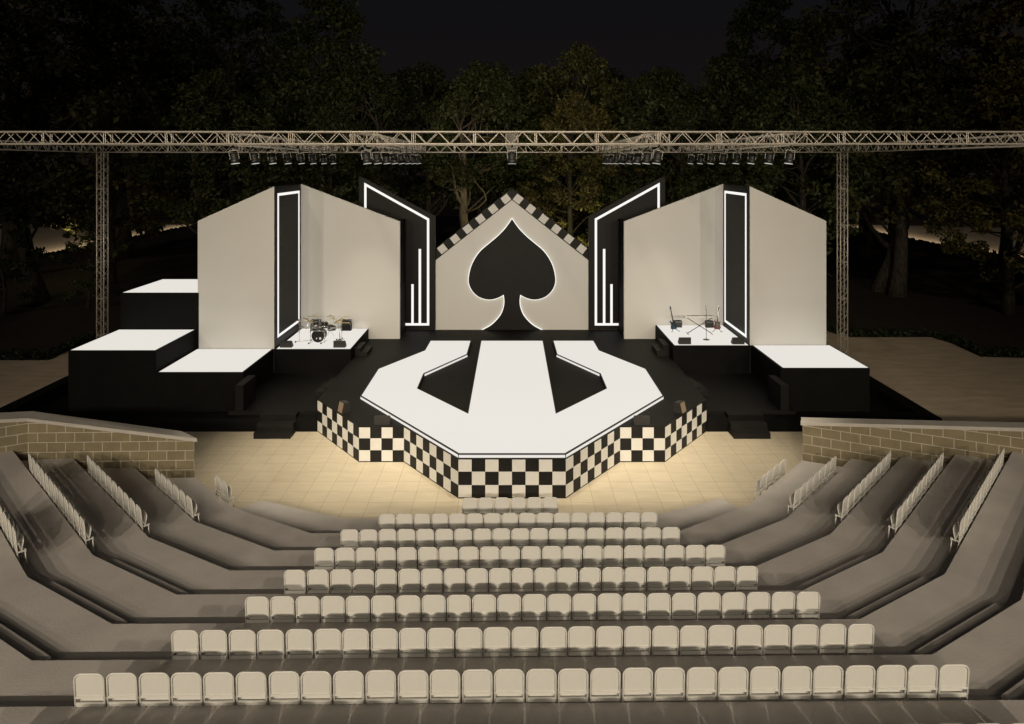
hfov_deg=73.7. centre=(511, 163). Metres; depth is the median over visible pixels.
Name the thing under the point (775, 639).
folding chair
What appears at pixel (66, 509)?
folding chair
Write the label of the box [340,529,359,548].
folding chair
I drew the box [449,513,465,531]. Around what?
folding chair
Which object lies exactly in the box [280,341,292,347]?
stage monitor
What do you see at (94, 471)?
folding chair
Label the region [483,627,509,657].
folding chair
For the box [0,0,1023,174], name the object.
sky
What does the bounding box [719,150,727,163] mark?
stage lamp
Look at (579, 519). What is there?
folding chair
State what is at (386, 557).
folding chair
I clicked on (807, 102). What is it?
tree
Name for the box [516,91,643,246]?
tree
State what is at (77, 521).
folding chair
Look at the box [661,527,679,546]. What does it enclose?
folding chair
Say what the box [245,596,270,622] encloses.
folding chair
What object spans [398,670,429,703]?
folding chair
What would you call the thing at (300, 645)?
folding chair
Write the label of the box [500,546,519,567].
folding chair
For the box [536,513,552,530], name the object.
folding chair
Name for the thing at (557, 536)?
folding chair
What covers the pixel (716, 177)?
tree
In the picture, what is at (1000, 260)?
tree
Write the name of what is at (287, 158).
stage lamp
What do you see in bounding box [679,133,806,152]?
truss beam
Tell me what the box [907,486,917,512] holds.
folding chair
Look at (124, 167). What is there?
tree
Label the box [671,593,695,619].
folding chair
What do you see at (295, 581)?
folding chair
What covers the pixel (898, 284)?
tree
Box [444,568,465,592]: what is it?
folding chair
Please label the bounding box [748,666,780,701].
folding chair
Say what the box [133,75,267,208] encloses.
tree
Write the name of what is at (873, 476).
folding chair
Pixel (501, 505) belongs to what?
folding chair
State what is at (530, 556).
folding chair
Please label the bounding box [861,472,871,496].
folding chair
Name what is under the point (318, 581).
folding chair
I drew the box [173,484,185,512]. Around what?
folding chair
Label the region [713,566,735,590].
folding chair
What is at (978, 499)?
folding chair
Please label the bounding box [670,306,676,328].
blue guitar
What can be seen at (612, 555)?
folding chair
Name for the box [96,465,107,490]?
folding chair
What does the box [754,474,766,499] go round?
folding chair
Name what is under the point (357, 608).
folding chair
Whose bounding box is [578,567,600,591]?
folding chair
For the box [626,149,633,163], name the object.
stage lamp
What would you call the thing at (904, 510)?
folding chair
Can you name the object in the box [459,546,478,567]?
folding chair
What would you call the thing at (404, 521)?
folding chair
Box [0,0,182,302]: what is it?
tree
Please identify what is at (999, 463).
folding chair
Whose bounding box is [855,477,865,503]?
folding chair
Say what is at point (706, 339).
microphone stand
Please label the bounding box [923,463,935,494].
folding chair
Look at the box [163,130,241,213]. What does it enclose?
tree
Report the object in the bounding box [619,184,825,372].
wing wall
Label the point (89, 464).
folding chair
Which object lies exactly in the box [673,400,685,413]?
fill speaker
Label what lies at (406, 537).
folding chair
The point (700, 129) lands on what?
tree
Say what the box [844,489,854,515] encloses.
folding chair
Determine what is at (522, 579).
folding chair
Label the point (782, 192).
tree
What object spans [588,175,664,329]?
light line panel
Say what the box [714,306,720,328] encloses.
red guitar
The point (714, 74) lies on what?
tree
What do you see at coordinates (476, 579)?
folding chair
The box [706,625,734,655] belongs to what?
folding chair
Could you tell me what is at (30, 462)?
folding chair
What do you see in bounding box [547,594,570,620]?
folding chair
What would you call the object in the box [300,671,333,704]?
folding chair
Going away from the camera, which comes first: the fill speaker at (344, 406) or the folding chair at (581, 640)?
the folding chair at (581, 640)
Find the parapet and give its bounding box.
[768,375,788,410]
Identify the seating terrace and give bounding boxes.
[0,450,1023,723]
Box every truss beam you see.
[0,131,1023,144]
[0,140,103,152]
[96,145,846,152]
[217,133,344,152]
[355,133,425,152]
[505,133,518,152]
[598,133,669,152]
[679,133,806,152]
[840,134,1023,152]
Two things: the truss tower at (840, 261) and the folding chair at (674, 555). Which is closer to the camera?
the folding chair at (674, 555)
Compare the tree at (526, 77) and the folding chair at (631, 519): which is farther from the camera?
the tree at (526, 77)
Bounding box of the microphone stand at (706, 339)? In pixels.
[703,306,709,340]
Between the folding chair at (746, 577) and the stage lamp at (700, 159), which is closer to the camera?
the folding chair at (746, 577)
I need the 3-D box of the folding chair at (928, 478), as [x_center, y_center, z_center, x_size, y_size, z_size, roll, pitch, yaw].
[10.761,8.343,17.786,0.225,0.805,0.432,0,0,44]
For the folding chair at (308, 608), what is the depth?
12.06 m
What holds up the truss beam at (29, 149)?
attached to the truss tower at (101, 261)
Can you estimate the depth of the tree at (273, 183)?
98.05 m
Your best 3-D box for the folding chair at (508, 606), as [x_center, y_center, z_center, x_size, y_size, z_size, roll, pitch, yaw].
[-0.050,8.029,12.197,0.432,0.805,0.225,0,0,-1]
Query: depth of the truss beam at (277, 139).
23.83 m
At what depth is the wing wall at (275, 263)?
33.16 m
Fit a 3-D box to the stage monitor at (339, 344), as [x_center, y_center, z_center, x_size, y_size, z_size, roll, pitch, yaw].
[-7.770,8.122,30.840,0.530,0.300,0.280,0,0,0]
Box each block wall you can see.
[0,411,196,477]
[801,417,1023,466]
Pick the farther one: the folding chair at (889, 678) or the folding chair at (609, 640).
the folding chair at (609, 640)
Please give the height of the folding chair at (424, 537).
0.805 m
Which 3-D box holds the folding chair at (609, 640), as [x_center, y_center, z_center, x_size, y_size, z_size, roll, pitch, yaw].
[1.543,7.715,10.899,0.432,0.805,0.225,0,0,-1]
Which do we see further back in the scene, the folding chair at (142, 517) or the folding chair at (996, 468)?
the folding chair at (996, 468)
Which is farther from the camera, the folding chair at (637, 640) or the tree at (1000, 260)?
the tree at (1000, 260)
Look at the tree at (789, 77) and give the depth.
92.93 m
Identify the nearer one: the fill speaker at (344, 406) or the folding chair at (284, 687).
the folding chair at (284, 687)
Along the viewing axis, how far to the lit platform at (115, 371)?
27.14 m
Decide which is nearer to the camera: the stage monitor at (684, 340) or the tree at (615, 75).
the stage monitor at (684, 340)
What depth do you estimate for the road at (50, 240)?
92.85 m
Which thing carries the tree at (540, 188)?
on the ground
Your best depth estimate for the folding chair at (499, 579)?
13.43 m
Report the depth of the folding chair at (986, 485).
16.70 m
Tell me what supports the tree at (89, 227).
on the ground
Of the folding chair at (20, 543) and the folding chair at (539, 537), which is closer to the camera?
the folding chair at (20, 543)
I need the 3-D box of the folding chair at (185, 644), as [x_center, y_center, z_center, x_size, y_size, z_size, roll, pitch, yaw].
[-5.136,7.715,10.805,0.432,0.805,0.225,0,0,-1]
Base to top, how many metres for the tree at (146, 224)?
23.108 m
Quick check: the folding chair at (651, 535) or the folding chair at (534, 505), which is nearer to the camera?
the folding chair at (651, 535)
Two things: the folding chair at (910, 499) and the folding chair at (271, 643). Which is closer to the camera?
the folding chair at (271, 643)
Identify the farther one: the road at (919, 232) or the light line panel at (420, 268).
the road at (919, 232)
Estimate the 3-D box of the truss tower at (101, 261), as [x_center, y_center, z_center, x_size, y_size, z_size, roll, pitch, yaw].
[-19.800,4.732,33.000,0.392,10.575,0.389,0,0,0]
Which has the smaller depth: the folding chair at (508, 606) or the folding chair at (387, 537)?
the folding chair at (508, 606)
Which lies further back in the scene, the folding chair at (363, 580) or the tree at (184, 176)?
the tree at (184, 176)
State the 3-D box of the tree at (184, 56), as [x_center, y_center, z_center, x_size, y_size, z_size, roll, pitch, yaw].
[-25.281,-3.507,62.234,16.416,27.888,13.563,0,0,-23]
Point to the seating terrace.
(130, 596)
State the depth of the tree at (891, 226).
75.10 m
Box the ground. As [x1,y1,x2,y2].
[0,175,1023,359]
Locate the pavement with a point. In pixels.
(945, 381)
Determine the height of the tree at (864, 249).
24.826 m
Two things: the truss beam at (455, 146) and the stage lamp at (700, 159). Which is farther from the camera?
the truss beam at (455, 146)
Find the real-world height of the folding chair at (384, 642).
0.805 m
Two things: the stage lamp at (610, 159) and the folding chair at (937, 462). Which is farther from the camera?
the stage lamp at (610, 159)
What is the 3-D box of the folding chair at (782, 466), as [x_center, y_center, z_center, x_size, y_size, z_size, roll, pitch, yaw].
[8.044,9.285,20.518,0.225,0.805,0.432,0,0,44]
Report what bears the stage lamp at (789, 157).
hanging from the truss beam at (743, 147)
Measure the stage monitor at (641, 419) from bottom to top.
0.300 m
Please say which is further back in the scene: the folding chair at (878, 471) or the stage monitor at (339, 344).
the stage monitor at (339, 344)
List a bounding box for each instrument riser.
[275,329,368,372]
[655,325,748,372]
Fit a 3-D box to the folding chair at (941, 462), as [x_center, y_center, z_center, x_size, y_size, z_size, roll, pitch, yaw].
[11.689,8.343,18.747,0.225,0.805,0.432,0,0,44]
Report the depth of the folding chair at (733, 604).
12.17 m
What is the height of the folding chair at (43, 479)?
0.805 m
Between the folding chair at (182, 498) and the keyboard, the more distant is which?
the keyboard
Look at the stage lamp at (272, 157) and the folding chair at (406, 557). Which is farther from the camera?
the stage lamp at (272, 157)
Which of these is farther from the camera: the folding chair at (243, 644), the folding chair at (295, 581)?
the folding chair at (295, 581)
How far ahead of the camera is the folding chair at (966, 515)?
15.07 m
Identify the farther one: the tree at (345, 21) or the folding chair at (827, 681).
the tree at (345, 21)
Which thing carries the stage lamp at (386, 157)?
hanging from the truss beam at (395, 147)
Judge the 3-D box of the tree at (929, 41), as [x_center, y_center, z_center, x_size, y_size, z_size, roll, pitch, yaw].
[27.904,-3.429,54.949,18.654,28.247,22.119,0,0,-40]
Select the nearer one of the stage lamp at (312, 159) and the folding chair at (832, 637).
the folding chair at (832, 637)
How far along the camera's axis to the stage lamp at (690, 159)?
31.02 m
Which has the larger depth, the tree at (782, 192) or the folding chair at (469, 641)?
the tree at (782, 192)
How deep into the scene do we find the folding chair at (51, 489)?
17.14 m
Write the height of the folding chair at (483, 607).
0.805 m
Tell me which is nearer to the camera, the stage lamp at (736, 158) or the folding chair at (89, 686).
the folding chair at (89, 686)
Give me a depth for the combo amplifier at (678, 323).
33.73 m
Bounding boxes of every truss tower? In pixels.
[96,153,108,337]
[837,153,847,354]
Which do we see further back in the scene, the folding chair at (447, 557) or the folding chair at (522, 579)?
the folding chair at (447, 557)
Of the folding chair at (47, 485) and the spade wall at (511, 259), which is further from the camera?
the spade wall at (511, 259)
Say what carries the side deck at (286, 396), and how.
on the floor at (317, 472)
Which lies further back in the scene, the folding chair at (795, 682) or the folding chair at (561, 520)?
the folding chair at (561, 520)
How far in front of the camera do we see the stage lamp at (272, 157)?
23.13 m
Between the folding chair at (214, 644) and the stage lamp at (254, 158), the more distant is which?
the stage lamp at (254, 158)
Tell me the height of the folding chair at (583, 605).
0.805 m
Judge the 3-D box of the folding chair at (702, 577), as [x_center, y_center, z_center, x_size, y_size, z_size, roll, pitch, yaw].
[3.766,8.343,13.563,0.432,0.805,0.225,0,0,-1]
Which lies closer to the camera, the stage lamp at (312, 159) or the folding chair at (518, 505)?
the folding chair at (518, 505)
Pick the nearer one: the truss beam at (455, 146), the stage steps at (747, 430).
the stage steps at (747, 430)
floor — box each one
[185,431,802,518]
[360,341,663,457]
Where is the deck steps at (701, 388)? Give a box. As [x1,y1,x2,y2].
[689,378,707,395]
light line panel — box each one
[359,175,435,329]
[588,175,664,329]
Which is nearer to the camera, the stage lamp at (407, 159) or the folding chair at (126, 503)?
the folding chair at (126, 503)
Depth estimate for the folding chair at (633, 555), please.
14.79 m
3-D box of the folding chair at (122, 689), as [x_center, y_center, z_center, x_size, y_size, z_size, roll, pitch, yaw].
[-5.375,7.401,9.488,0.432,0.805,0.225,0,0,-1]
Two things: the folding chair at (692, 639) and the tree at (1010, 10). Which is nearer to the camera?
the folding chair at (692, 639)
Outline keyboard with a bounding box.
[684,315,713,317]
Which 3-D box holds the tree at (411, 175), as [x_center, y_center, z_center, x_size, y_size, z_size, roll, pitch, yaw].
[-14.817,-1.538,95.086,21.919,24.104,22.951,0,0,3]
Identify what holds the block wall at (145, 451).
on the floor at (317, 472)
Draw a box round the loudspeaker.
[235,375,255,410]
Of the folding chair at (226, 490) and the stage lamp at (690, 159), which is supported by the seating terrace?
the folding chair at (226, 490)
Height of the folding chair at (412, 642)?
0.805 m
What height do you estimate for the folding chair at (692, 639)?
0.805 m
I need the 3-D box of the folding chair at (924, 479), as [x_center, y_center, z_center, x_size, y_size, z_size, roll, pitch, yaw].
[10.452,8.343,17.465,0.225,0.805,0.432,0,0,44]
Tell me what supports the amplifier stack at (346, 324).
on the instrument riser at (302, 356)
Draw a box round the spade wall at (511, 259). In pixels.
[435,188,587,329]
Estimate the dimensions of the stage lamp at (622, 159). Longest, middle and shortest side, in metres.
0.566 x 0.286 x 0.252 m
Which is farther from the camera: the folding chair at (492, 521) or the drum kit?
the drum kit
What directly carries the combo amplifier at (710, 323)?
on the instrument riser at (718, 352)
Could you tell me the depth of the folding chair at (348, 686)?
9.44 m
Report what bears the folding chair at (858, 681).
on the seating terrace
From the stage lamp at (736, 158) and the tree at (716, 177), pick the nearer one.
the stage lamp at (736, 158)
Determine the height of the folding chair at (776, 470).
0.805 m
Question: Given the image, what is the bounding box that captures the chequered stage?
[318,330,705,497]
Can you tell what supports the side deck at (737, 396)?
on the floor at (317, 472)
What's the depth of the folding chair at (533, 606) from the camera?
12.12 m
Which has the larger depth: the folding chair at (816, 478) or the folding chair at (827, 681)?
the folding chair at (816, 478)
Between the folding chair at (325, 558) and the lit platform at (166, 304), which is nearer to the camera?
the folding chair at (325, 558)
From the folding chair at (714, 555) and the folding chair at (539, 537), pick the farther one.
the folding chair at (539, 537)
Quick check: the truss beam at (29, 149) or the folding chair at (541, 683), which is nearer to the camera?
the folding chair at (541, 683)
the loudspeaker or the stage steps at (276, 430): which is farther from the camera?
the loudspeaker
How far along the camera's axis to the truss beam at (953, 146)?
25.15 m
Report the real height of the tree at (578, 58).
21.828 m
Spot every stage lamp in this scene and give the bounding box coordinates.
[229,145,239,163]
[249,147,259,163]
[267,148,276,163]
[283,149,291,163]
[296,150,304,163]
[308,151,316,163]
[319,151,326,163]
[329,152,335,163]
[361,145,371,163]
[372,146,381,163]
[381,147,390,163]
[390,149,397,163]
[397,150,404,163]
[403,150,410,163]
[409,151,416,163]
[414,152,420,163]
[507,145,516,163]
[603,152,609,163]
[607,151,614,163]
[613,150,620,163]
[619,150,626,163]
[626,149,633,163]
[633,148,642,163]
[642,146,651,163]
[652,145,662,163]
[688,152,694,163]
[697,151,704,163]
[707,151,715,163]
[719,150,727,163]
[732,149,740,163]
[747,148,756,163]
[764,147,774,163]
[784,145,794,163]
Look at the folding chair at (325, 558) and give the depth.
14.69 m
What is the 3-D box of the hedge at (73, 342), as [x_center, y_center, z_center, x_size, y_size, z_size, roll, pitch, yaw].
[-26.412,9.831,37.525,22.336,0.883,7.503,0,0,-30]
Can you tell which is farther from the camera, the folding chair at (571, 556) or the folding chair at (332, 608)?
the folding chair at (571, 556)
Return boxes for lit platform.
[68,330,195,412]
[121,279,198,348]
[156,349,272,412]
[751,345,869,412]
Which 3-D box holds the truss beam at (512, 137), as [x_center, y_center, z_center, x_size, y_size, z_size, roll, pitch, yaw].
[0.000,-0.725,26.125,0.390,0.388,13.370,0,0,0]
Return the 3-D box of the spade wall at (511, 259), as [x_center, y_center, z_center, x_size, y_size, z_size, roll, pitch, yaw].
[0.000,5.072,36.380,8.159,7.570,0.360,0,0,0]
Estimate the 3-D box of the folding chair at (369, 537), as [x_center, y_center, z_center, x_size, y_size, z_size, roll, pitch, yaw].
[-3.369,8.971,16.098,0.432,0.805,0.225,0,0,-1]
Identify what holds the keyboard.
on the keyboard stand at (698, 326)
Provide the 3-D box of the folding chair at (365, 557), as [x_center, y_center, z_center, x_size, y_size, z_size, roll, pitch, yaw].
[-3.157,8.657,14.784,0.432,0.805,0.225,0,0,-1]
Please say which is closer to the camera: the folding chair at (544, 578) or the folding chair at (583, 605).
the folding chair at (583, 605)
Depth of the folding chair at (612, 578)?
13.46 m
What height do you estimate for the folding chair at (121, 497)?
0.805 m
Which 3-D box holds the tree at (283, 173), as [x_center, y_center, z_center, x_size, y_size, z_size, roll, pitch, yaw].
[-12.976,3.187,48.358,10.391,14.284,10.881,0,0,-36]
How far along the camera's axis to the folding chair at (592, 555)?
14.78 m
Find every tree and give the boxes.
[0,0,118,279]
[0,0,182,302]
[0,12,202,283]
[0,187,47,316]
[9,0,238,258]
[44,90,178,216]
[48,208,127,308]
[109,66,278,233]
[124,47,287,235]
[130,0,321,205]
[131,121,226,219]
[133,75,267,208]
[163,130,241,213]
[240,109,399,204]
[241,69,384,190]
[253,0,394,203]
[278,57,455,203]
[287,69,399,196]
[346,68,480,204]
[360,61,483,216]
[416,65,551,227]
[418,73,547,220]
[435,60,555,213]
[471,65,602,221]
[498,41,650,242]
[502,67,578,203]
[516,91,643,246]
[543,67,673,203]
[566,76,709,238]
[605,114,746,204]
[609,65,729,202]
[610,68,713,186]
[663,63,787,200]
[694,72,796,186]
[704,0,833,206]
[721,74,893,276]
[742,70,843,213]
[755,0,1023,292]
[768,175,808,209]
[775,158,828,203]
[803,31,949,257]
[812,107,880,222]
[819,43,995,297]
[836,28,953,253]
[891,34,1023,268]
[912,59,1023,315]
[921,0,1023,228]
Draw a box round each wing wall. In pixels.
[198,184,404,372]
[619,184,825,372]
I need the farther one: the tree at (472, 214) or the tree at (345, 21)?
the tree at (472, 214)
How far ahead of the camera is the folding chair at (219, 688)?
9.42 m
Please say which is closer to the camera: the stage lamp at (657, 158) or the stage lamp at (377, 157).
the stage lamp at (657, 158)
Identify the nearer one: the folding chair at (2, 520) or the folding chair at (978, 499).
the folding chair at (2, 520)
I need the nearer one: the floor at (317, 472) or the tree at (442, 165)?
the floor at (317, 472)
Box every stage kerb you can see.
[0,376,317,431]
[706,376,941,431]
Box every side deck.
[228,373,338,420]
[685,373,795,420]
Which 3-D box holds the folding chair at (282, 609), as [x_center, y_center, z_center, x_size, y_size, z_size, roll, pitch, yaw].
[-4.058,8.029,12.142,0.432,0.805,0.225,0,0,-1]
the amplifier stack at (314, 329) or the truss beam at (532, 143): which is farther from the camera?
the amplifier stack at (314, 329)
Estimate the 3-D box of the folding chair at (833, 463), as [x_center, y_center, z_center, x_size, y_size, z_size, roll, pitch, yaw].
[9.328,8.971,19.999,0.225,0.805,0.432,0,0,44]
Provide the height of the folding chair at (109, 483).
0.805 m
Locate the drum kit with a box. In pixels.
[295,315,345,343]
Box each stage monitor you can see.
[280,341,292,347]
[333,341,346,347]
[374,415,390,424]
[633,415,649,424]
[678,337,690,343]
[731,337,744,343]
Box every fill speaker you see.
[338,400,350,413]
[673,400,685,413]
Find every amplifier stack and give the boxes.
[310,319,320,330]
[342,319,351,330]
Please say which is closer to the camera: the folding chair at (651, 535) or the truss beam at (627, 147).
the folding chair at (651, 535)
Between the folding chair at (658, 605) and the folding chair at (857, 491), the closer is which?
the folding chair at (658, 605)
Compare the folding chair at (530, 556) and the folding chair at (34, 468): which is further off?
the folding chair at (34, 468)
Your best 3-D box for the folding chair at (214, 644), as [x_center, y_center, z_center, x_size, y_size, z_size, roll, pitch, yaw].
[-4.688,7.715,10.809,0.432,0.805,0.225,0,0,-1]
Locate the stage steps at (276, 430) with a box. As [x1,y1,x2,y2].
[253,421,295,438]
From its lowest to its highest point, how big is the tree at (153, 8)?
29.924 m
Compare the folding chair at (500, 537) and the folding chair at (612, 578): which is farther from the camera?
the folding chair at (500, 537)
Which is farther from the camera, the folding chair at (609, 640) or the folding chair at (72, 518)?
the folding chair at (72, 518)
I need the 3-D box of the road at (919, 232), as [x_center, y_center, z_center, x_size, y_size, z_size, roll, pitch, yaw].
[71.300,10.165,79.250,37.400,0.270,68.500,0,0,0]
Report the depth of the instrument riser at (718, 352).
30.50 m
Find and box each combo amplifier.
[673,320,681,327]
[705,320,713,327]
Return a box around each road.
[0,224,185,252]
[846,224,1023,256]
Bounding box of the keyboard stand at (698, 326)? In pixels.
[686,318,712,334]
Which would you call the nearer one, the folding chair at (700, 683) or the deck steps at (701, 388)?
the folding chair at (700, 683)
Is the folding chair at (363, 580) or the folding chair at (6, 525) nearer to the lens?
the folding chair at (363, 580)
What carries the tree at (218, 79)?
on the ground
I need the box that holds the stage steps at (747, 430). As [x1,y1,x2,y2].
[728,421,770,438]
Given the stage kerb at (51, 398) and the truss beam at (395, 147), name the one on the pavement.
the stage kerb at (51, 398)
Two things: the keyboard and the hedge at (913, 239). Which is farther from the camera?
the hedge at (913, 239)
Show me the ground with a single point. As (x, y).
(955, 294)
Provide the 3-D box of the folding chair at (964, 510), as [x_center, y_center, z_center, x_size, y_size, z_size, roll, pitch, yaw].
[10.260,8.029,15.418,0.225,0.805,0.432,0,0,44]
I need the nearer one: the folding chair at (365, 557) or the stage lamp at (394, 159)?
the folding chair at (365, 557)
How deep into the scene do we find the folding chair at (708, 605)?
12.17 m
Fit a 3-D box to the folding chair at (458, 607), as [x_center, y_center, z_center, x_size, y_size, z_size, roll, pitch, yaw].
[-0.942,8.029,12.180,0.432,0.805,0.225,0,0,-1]
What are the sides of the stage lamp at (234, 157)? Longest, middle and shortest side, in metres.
0.566 x 0.286 x 0.252 m
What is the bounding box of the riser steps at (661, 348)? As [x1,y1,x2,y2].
[652,339,668,355]
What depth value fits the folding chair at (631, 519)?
17.43 m
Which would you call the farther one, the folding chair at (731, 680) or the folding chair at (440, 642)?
the folding chair at (440, 642)
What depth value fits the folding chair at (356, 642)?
10.76 m
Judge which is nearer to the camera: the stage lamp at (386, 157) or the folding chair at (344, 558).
the folding chair at (344, 558)
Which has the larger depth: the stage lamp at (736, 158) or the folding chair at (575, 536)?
the stage lamp at (736, 158)
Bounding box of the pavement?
[0,330,1023,421]
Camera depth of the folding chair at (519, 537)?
16.07 m
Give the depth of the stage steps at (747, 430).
25.13 m
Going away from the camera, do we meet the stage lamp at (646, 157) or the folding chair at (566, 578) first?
the folding chair at (566, 578)
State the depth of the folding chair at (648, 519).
17.43 m
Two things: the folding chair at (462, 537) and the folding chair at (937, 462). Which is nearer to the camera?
the folding chair at (462, 537)
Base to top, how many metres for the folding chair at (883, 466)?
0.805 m
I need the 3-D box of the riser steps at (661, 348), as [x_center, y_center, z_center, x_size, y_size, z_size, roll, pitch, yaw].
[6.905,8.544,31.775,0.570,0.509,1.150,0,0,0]
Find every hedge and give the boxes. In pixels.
[0,328,120,360]
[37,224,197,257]
[826,223,1023,260]
[826,322,1023,357]
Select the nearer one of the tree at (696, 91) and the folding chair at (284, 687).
the folding chair at (284, 687)
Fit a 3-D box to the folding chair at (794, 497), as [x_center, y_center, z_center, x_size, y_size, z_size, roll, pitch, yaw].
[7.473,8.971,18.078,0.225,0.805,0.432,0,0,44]
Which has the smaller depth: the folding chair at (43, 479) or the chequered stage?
the folding chair at (43, 479)
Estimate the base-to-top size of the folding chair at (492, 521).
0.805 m
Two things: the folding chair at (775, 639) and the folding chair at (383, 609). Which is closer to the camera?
the folding chair at (775, 639)
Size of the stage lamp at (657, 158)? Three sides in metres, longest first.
0.566 x 0.286 x 0.252 m
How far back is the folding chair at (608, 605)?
12.14 m
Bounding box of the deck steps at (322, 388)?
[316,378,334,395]
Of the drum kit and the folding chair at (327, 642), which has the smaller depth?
the folding chair at (327, 642)
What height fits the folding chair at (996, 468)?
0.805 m
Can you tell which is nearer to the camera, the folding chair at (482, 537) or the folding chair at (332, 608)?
the folding chair at (332, 608)
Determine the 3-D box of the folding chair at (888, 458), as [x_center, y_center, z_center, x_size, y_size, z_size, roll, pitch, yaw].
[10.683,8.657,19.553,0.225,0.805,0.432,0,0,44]
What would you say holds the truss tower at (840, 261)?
on the pavement
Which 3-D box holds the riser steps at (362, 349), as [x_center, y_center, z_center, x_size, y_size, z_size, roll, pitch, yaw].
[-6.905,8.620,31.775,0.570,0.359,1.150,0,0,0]
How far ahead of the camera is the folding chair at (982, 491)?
16.35 m
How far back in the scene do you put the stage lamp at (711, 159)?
27.85 m
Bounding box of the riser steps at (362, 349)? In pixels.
[355,342,371,355]
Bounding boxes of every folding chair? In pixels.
[0,504,5,529]
[0,505,9,537]
[3,511,14,544]
[7,518,22,558]
[12,526,27,566]
[28,453,39,483]
[32,457,41,482]
[36,462,45,487]
[40,468,52,499]
[44,473,54,499]
[49,478,59,504]
[53,484,63,510]
[58,490,68,517]
[63,496,77,531]
[69,502,79,531]
[73,673,109,706]
[74,509,88,545]
[79,516,94,553]
[87,455,96,480]
[91,460,100,485]
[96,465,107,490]
[101,470,113,498]
[106,672,141,706]
[107,475,118,501]
[112,481,124,505]
[118,486,130,514]
[123,492,136,518]
[129,498,143,530]
[136,504,149,537]
[138,672,173,705]
[155,468,166,495]
[160,473,172,500]
[167,478,178,505]
[171,630,202,659]
[171,672,205,705]
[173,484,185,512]
[179,489,192,518]
[186,495,199,522]
[200,630,228,659]
[203,672,235,705]
[215,475,226,501]
[221,480,233,506]
[229,629,256,659]
[236,671,268,705]
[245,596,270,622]
[257,629,285,658]
[269,671,300,704]
[270,596,295,622]
[284,570,306,593]
[286,629,314,658]
[296,596,320,622]
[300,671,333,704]
[307,569,329,593]
[314,548,334,569]
[314,628,341,658]
[321,596,345,622]
[330,569,352,593]
[333,670,365,704]
[335,548,355,569]
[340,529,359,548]
[342,628,370,657]
[346,595,370,621]
[352,569,374,592]
[355,547,375,569]
[359,529,378,548]
[365,670,397,703]
[371,595,396,621]
[371,628,398,657]
[375,569,397,592]
[376,547,396,568]
[378,529,396,549]
[379,514,395,530]
[396,514,413,531]
[396,595,421,621]
[397,529,415,548]
[397,547,417,568]
[398,568,420,592]
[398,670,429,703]
[399,627,426,657]
[414,514,430,531]
[416,529,434,548]
[418,547,437,568]
[421,568,443,592]
[422,595,446,621]
[427,627,454,657]
[430,669,461,703]
[431,513,448,531]
[435,529,453,548]
[438,547,458,568]
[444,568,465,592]
[447,595,471,621]
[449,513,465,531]
[454,529,472,548]
[455,627,482,657]
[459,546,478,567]
[462,498,477,514]
[462,669,492,703]
[466,513,482,531]
[466,568,487,592]
[472,594,495,621]
[473,528,491,548]
[478,498,493,514]
[480,546,499,567]
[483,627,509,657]
[484,513,500,531]
[489,568,510,591]
[492,528,509,547]
[494,497,509,514]
[494,669,524,703]
[497,594,520,620]
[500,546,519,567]
[501,513,517,530]
[510,497,525,514]
[511,528,528,547]
[511,568,532,591]
[511,626,538,656]
[519,513,535,530]
[521,546,540,567]
[522,594,545,620]
[525,668,556,702]
[526,497,541,513]
[529,528,547,547]
[534,567,555,591]
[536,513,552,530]
[539,626,566,656]
[541,546,561,567]
[542,497,557,513]
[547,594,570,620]
[548,528,566,547]
[553,512,570,530]
[556,567,577,591]
[557,668,588,702]
[562,546,581,567]
[567,528,585,547]
[567,626,594,656]
[571,512,587,530]
[571,593,595,620]
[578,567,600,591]
[582,545,602,567]
[586,528,604,547]
[588,512,604,530]
[588,667,620,702]
[595,626,622,656]
[596,593,621,620]
[601,567,623,591]
[603,545,622,567]
[604,527,623,547]
[605,512,622,530]
[620,667,652,702]
[621,593,645,620]
[623,512,639,530]
[623,527,642,547]
[623,545,643,567]
[623,567,645,591]
[623,626,650,656]
[640,512,657,529]
[642,527,660,547]
[643,545,663,567]
[646,566,668,590]
[646,593,670,619]
[651,625,678,655]
[653,667,684,701]
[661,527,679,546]
[664,545,684,566]
[668,566,690,590]
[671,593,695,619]
[679,625,706,655]
[684,545,704,565]
[685,667,716,701]
[691,566,713,590]
[695,592,720,619]
[705,545,725,565]
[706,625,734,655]
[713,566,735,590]
[717,666,748,701]
[721,592,745,619]
[734,625,762,655]
[735,566,757,590]
[743,592,770,619]
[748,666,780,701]
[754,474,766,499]
[760,624,790,655]
[761,469,772,489]
[767,464,779,488]
[768,591,794,619]
[777,666,811,701]
[779,459,785,478]
[787,487,800,516]
[790,624,818,654]
[792,591,819,618]
[794,481,807,510]
[801,476,813,499]
[807,471,819,498]
[808,665,843,700]
[813,466,825,492]
[815,624,845,654]
[819,461,830,482]
[830,456,836,475]
[834,495,848,528]
[839,665,875,700]
[842,623,874,654]
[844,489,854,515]
[849,483,860,508]
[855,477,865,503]
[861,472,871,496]
[866,467,876,492]
[870,665,906,700]
[871,461,881,486]
[876,456,885,481]
[881,452,890,475]
[887,505,902,541]
[894,498,907,530]
[899,492,912,526]
[900,664,937,700]
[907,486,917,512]
[909,480,922,513]
[914,474,926,506]
[921,468,931,494]
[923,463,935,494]
[930,458,939,480]
[931,664,969,700]
[932,453,943,478]
[949,516,964,554]
[955,508,969,543]
[962,501,973,532]
[966,494,977,525]
[970,488,980,518]
[974,481,984,510]
[978,475,988,501]
[981,469,991,494]
[985,464,995,489]
[988,458,998,485]
[992,453,1001,476]
[995,448,1004,471]
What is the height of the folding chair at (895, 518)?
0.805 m

